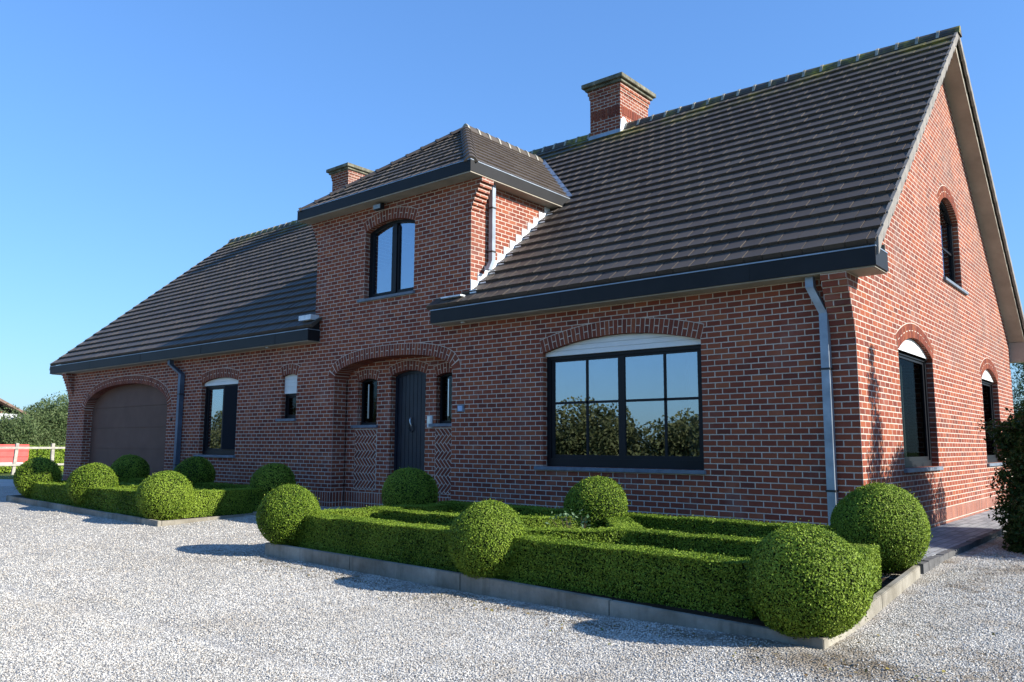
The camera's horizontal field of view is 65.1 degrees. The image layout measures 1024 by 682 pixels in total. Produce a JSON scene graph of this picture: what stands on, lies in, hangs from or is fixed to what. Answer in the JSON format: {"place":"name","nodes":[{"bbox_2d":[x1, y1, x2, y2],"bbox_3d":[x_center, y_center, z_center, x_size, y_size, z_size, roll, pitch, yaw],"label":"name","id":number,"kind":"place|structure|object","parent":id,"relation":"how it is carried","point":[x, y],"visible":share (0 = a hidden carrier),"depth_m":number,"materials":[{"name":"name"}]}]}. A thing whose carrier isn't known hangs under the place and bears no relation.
{"place":"outdoors","nodes":[
{"label":"outdoors","id":0,"kind":"place"},
{"bbox_2d":[0,479,62,486],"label":"driveway","id":1,"kind":"structure","parent":0,"point":[6,482],"depth_m":23.14,"materials":[{"name":"concrete"}]},
{"bbox_2d":[0,471,62,478],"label":"lawn","id":2,"kind":"structure","parent":0,"point":[5,475],"depth_m":34.58,"materials":[{"name":"green plant"}]},
{"bbox_2d":[0,398,25,418],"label":"neighbour house","id":3,"kind":"structure","parent":2,"relation":"on","point":[4,402],"depth_m":46.85,"materials":[{"name":"brick"}]},
{"bbox_2d":[0,444,28,463],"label":"trailer","id":4,"kind":"object","parent":2,"relation":"on","point":[6,456],"visible":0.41,"depth_m":38.20,"materials":[{"name":"red paint"}]},
{"bbox_2d":[0,403,42,445],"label":"willow tree","id":5,"kind":"object","parent":2,"relation":"on","point":[12,432],"visible":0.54,"depth_m":44.04,"materials":[{"name":"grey plant"}]},
{"bbox_2d":[0,443,64,474],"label":"post and rail fence","id":6,"kind":"object","parent":2,"relation":"on","point":[16,448],"visible":0.24,"depth_m":36.48,"materials":[{"name":"white wood"}]},
{"bbox_2d":[0,445,64,472],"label":"clipped hedge","id":7,"kind":"object","parent":2,"relation":"on","point":[59,454],"visible":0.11,"depth_m":42.67,"materials":[{"name":"green plant"}]},
{"bbox_2d":[2,408,66,445],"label":"willow tree","id":8,"kind":"object","parent":2,"relation":"on","point":[47,439],"visible":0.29,"depth_m":46.70,"materials":[{"name":"green plant"}]},
{"bbox_2d":[14,393,68,443],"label":"willow tree","id":9,"kind":"object","parent":2,"relation":"on","point":[55,413],"visible":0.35,"depth_m":48.02,"materials":[{"name":"green plant"}]},
{"bbox_2d":[43,390,68,410],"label":"willow tree","id":10,"kind":"object","parent":2,"relation":"on","point":[60,398],"visible":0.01,"depth_m":56.82,"materials":[{"name":"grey plant"}]},
{"bbox_2d":[143,514,236,520],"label":"bed soil","id":11,"kind":"structure","parent":0,"point":[194,517],"depth_m":13.66,"materials":[{"name":"brown soil"}]},
{"bbox_2d":[66,462,118,505],"bbox_3d":[-8.039,2.773,15.374,0.954,0.899,0.924,-6,-10,40],"label":"box ball","id":12,"kind":"object","parent":11,"relation":"on","point":[83,479],"visible":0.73,"depth_m":15.09,"materials":[{"name":"green plant"}]},
{"bbox_2d":[30,478,262,518],"bbox_3d":[-7.317,3.054,15.994,6.134,0.497,2.478,-6,-10,40],"label":"box hedge","id":13,"kind":"object","parent":11,"relation":"on","point":[215,499],"visible":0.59,"depth_m":14.40,"materials":[{"name":"green plant"}]},
{"bbox_2d":[0,486,1023,681],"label":"gravel ground","id":14,"kind":"structure","parent":0,"point":[797,653],"depth_m":6.39,"materials":[{"name":"grey gravel"}]},
{"bbox_2d":[7,495,28,498],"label":"kerb","id":15,"kind":"structure","parent":14,"relation":"on","point":[18,496],"depth_m":17.32,"materials":[{"name":"concrete"}]},
{"bbox_2d":[13,457,61,498],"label":"box ball","id":16,"kind":"object","parent":14,"relation":"on","point":[28,474],"visible":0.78,"depth_m":16.79,"materials":[{"name":"green plant"}]},
{"bbox_2d":[6,496,160,526],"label":"kerb","id":17,"kind":"structure","parent":14,"relation":"on","point":[102,514],"depth_m":14.61,"materials":[{"name":"concrete"}]},
{"bbox_2d":[110,453,149,481],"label":"box ball","id":18,"kind":"object","parent":14,"relation":"on","point":[126,467],"visible":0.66,"depth_m":18.54,"materials":[{"name":"green plant"}]},
{"bbox_2d":[135,470,194,519],"bbox_3d":[-5.807,2.610,13.469,0.990,0.884,0.964,-6,-10,40],"label":"box ball","id":19,"kind":"object","parent":14,"relation":"on","point":[165,495],"visible":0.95,"depth_m":13.16,"materials":[{"name":"green plant"}]},
{"bbox_2d":[173,456,215,486],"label":"box ball","id":20,"kind":"object","parent":14,"relation":"on","point":[193,469],"visible":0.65,"depth_m":16.67,"materials":[{"name":"green plant"}]},
{"bbox_2d":[161,513,252,525],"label":"kerb","id":21,"kind":"structure","parent":14,"relation":"on","point":[174,522],"depth_m":13.35,"materials":[{"name":"concrete"}]},
{"bbox_2d":[249,463,295,498],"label":"box ball","id":22,"kind":"object","parent":14,"relation":"on","point":[264,479],"visible":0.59,"depth_m":14.70,"materials":[{"name":"green plant"}]},
{"bbox_2d":[265,542,826,649],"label":"kerb","id":23,"kind":"structure","parent":14,"relation":"on","point":[506,589],"depth_m":7.15,"materials":[{"name":"concrete"}]},
{"bbox_2d":[240,559,1023,681],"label":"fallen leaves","id":24,"kind":"object","parent":14,"relation":"on","point":[866,670],"visible":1,"depth_m":5.92,"materials":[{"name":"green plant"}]},
{"bbox_2d":[745,518,877,639],"bbox_3d":[2.083,1.694,5.674,0.890,0.857,0.874,-6,-10,40],"label":"box ball","id":25,"kind":"object","parent":14,"relation":"on","point":[809,579],"visible":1,"depth_m":5.41,"materials":[{"name":"green plant"}]},
{"bbox_2d":[819,565,920,647],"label":"kerb","id":26,"kind":"structure","parent":14,"relation":"on","point":[892,591],"depth_m":6.77,"materials":[{"name":"concrete"}]},
{"bbox_2d":[827,480,932,572],"bbox_3d":[3.632,1.848,7.974,0.947,0.921,0.962,-6,-10,40],"label":"box ball","id":27,"kind":"object","parent":14,"relation":"on","point":[891,520],"visible":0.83,"depth_m":7.67,"materials":[{"name":"green plant"}]},
{"bbox_2d":[890,526,1005,573],"bbox_3d":[8.114,3.149,13.273,0.730,0.476,13.736,-6,-10,40],"label":"paver edging","id":28,"kind":"object","parent":14,"relation":"on","point":[927,564],"visible":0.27,"depth_m":8.99,"materials":[{"name":"grey concrete"}]},
{"bbox_2d":[976,398,1023,553],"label":"shrub","id":29,"kind":"object","parent":14,"relation":"on","point":[1010,436],"visible":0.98,"depth_m":9.89,"materials":[{"name":"green plant"}]},
{"bbox_2d":[0,0,1023,419],"label":"sky","id":30,"kind":"structure","parent":0,"point":[139,139],"materials":[{"name":"blue"}]},
{"bbox_2d":[303,547,894,635],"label":"bed soil","id":31,"kind":"structure","parent":0,"point":[759,622],"depth_m":6.24,"materials":[{"name":"brown soil"}]},
{"bbox_2d":[255,482,320,545],"bbox_3d":[-2.817,2.195,10.143,0.847,0.818,0.860,-6,-10,40],"label":"box ball","id":32,"kind":"object","parent":31,"relation":"on","point":[283,511],"visible":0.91,"depth_m":9.87,"materials":[{"name":"green plant"}]},
{"bbox_2d":[446,498,528,579],"bbox_3d":[-0.225,1.937,7.821,0.826,0.809,0.830,-6,-10,40],"label":"box ball","id":33,"kind":"object","parent":31,"relation":"on","point":[481,536],"visible":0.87,"depth_m":7.54,"materials":[{"name":"green plant"}]},
{"bbox_2d":[545,506,589,527],"bbox_3d":[0.672,2.142,9.108,0.460,0.571,0.480,-6,-10,40],"label":"rose bush","id":34,"kind":"object","parent":31,"relation":"on","point":[569,524],"visible":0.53,"depth_m":9.18,"materials":[{"name":"green plant"}]},
{"bbox_2d":[290,499,881,618],"bbox_3d":[0.488,2.259,8.984,6.846,0.560,3.192,-6,-10,40],"label":"box hedge","id":35,"kind":"object","parent":31,"relation":"on","point":[699,563],"visible":0.62,"depth_m":7.62,"materials":[{"name":"green plant"}]},
{"bbox_2d":[562,474,630,527],"bbox_3d":[1.065,2.102,10.102,0.882,0.844,0.839,-6,-10,40],"label":"box ball","id":36,"kind":"object","parent":31,"relation":"on","point":[599,498],"visible":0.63,"depth_m":9.81,"materials":[{"name":"green plant"}]},
{"bbox_2d":[320,506,1007,558],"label":"pavement","id":37,"kind":"structure","parent":0,"point":[951,534],"depth_m":11.12,"materials":[{"name":"grey concrete"}]},
{"bbox_2d":[381,467,438,505],"bbox_3d":[-1.557,2.366,12.307,0.904,0.901,0.901,-6,-10,40],"label":"box ball","id":38,"kind":"object","parent":37,"relation":"on","point":[406,485],"visible":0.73,"depth_m":12.04,"materials":[{"name":"green plant"}]},
{"label":"ground","id":39,"kind":"structure","parent":0,"visible":0},
{"bbox_2d":[49,25,1023,527],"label":"brick house","id":40,"kind":"structure","parent":39,"relation":"on","point":[795,297],"depth_m":13.85,"materials":[{"name":"brick"}]},
{"bbox_2d":[89,384,166,475],"bbox_3d":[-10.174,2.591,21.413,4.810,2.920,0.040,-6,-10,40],"label":"garage door","id":41,"kind":"structure","parent":40,"relation":"in","point":[132,418],"depth_m":21.47,"materials":[{"name":"brown wood"}]},
{"bbox_2d":[193,378,237,457],"bbox_3d":[-6.657,1.749,18.388,1.710,1.808,0.325,-6,-10,40],"label":"window","id":42,"kind":"structure","parent":40,"relation":"in","point":[229,386],"depth_m":18.32,"materials":[{"name":"metal"}]},
{"bbox_2d":[275,374,296,420],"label":"window","id":43,"kind":"structure","parent":40,"relation":"in","point":[290,380],"depth_m":16.72,"materials":[{"name":"metal"}]},
{"bbox_2d":[351,379,377,427],"bbox_3d":[-2.795,1.208,15.594,0.760,0.955,0.215,-6,-10,40],"label":"window","id":44,"kind":"structure","parent":40,"relation":"in","point":[363,409],"depth_m":15.71,"materials":[{"name":"metal"}]},
{"bbox_2d":[357,219,414,302],"bbox_3d":[-2.298,-1.532,15.097,1.570,1.505,0.235,-6,-10,40],"label":"window","id":45,"kind":"structure","parent":40,"relation":"in","point":[395,291],"depth_m":15.10,"materials":[{"name":"metal"}]},
{"bbox_2d":[394,370,425,470],"bbox_3d":[-1.832,1.833,14.807,0.940,2.590,0.110,-6,-10,40],"label":"door","id":46,"kind":"structure","parent":40,"relation":"in","point":[410,398],"depth_m":14.91,"materials":[{"name":"black paint"}]},
{"bbox_2d":[428,373,451,426],"bbox_3d":[-1.129,1.035,14.214,0.760,0.955,0.215,-6,-10,40],"label":"window","id":47,"kind":"structure","parent":40,"relation":"in","point":[442,378],"depth_m":14.35,"materials":[{"name":"metal"}]},
{"bbox_2d":[534,333,705,474],"bbox_3d":[1.532,0.893,11.610,2.840,1.968,0.335,-6,-10,40],"label":"window","id":48,"kind":"structure","parent":40,"relation":"in","point":[621,346],"depth_m":11.49,"materials":[{"name":"metal"}]},
{"bbox_2d":[898,338,942,472],"bbox_3d":[5.725,0.913,11.534,0.320,1.888,2.030,-6,-10,40],"label":"window","id":49,"kind":"structure","parent":40,"relation":"in","point":[909,350],"depth_m":11.81,"materials":[{"name":"metal"}]},
{"bbox_2d":[939,200,968,294],"bbox_3d":[7.681,-1.697,14.134,0.210,1.575,1.780,-6,-10,40],"label":"window","id":50,"kind":"structure","parent":40,"relation":"in","point":[952,281],"depth_m":14.53,"materials":[{"name":"metal"}]},
{"bbox_2d":[981,370,1002,465],"bbox_3d":[9.363,1.492,15.765,0.210,1.888,1.810,-6,-10,40],"label":"window","id":51,"kind":"structure","parent":40,"relation":"in","point":[987,380],"depth_m":16.29,"materials":[{"name":"metal"}]},
{"bbox_2d":[1010,363,1023,420],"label":"conifer","id":52,"kind":"object","parent":39,"relation":"on","point":[1016,406],"visible":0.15,"depth_m":26.17,"materials":[{"name":"green plant"}]}
]}

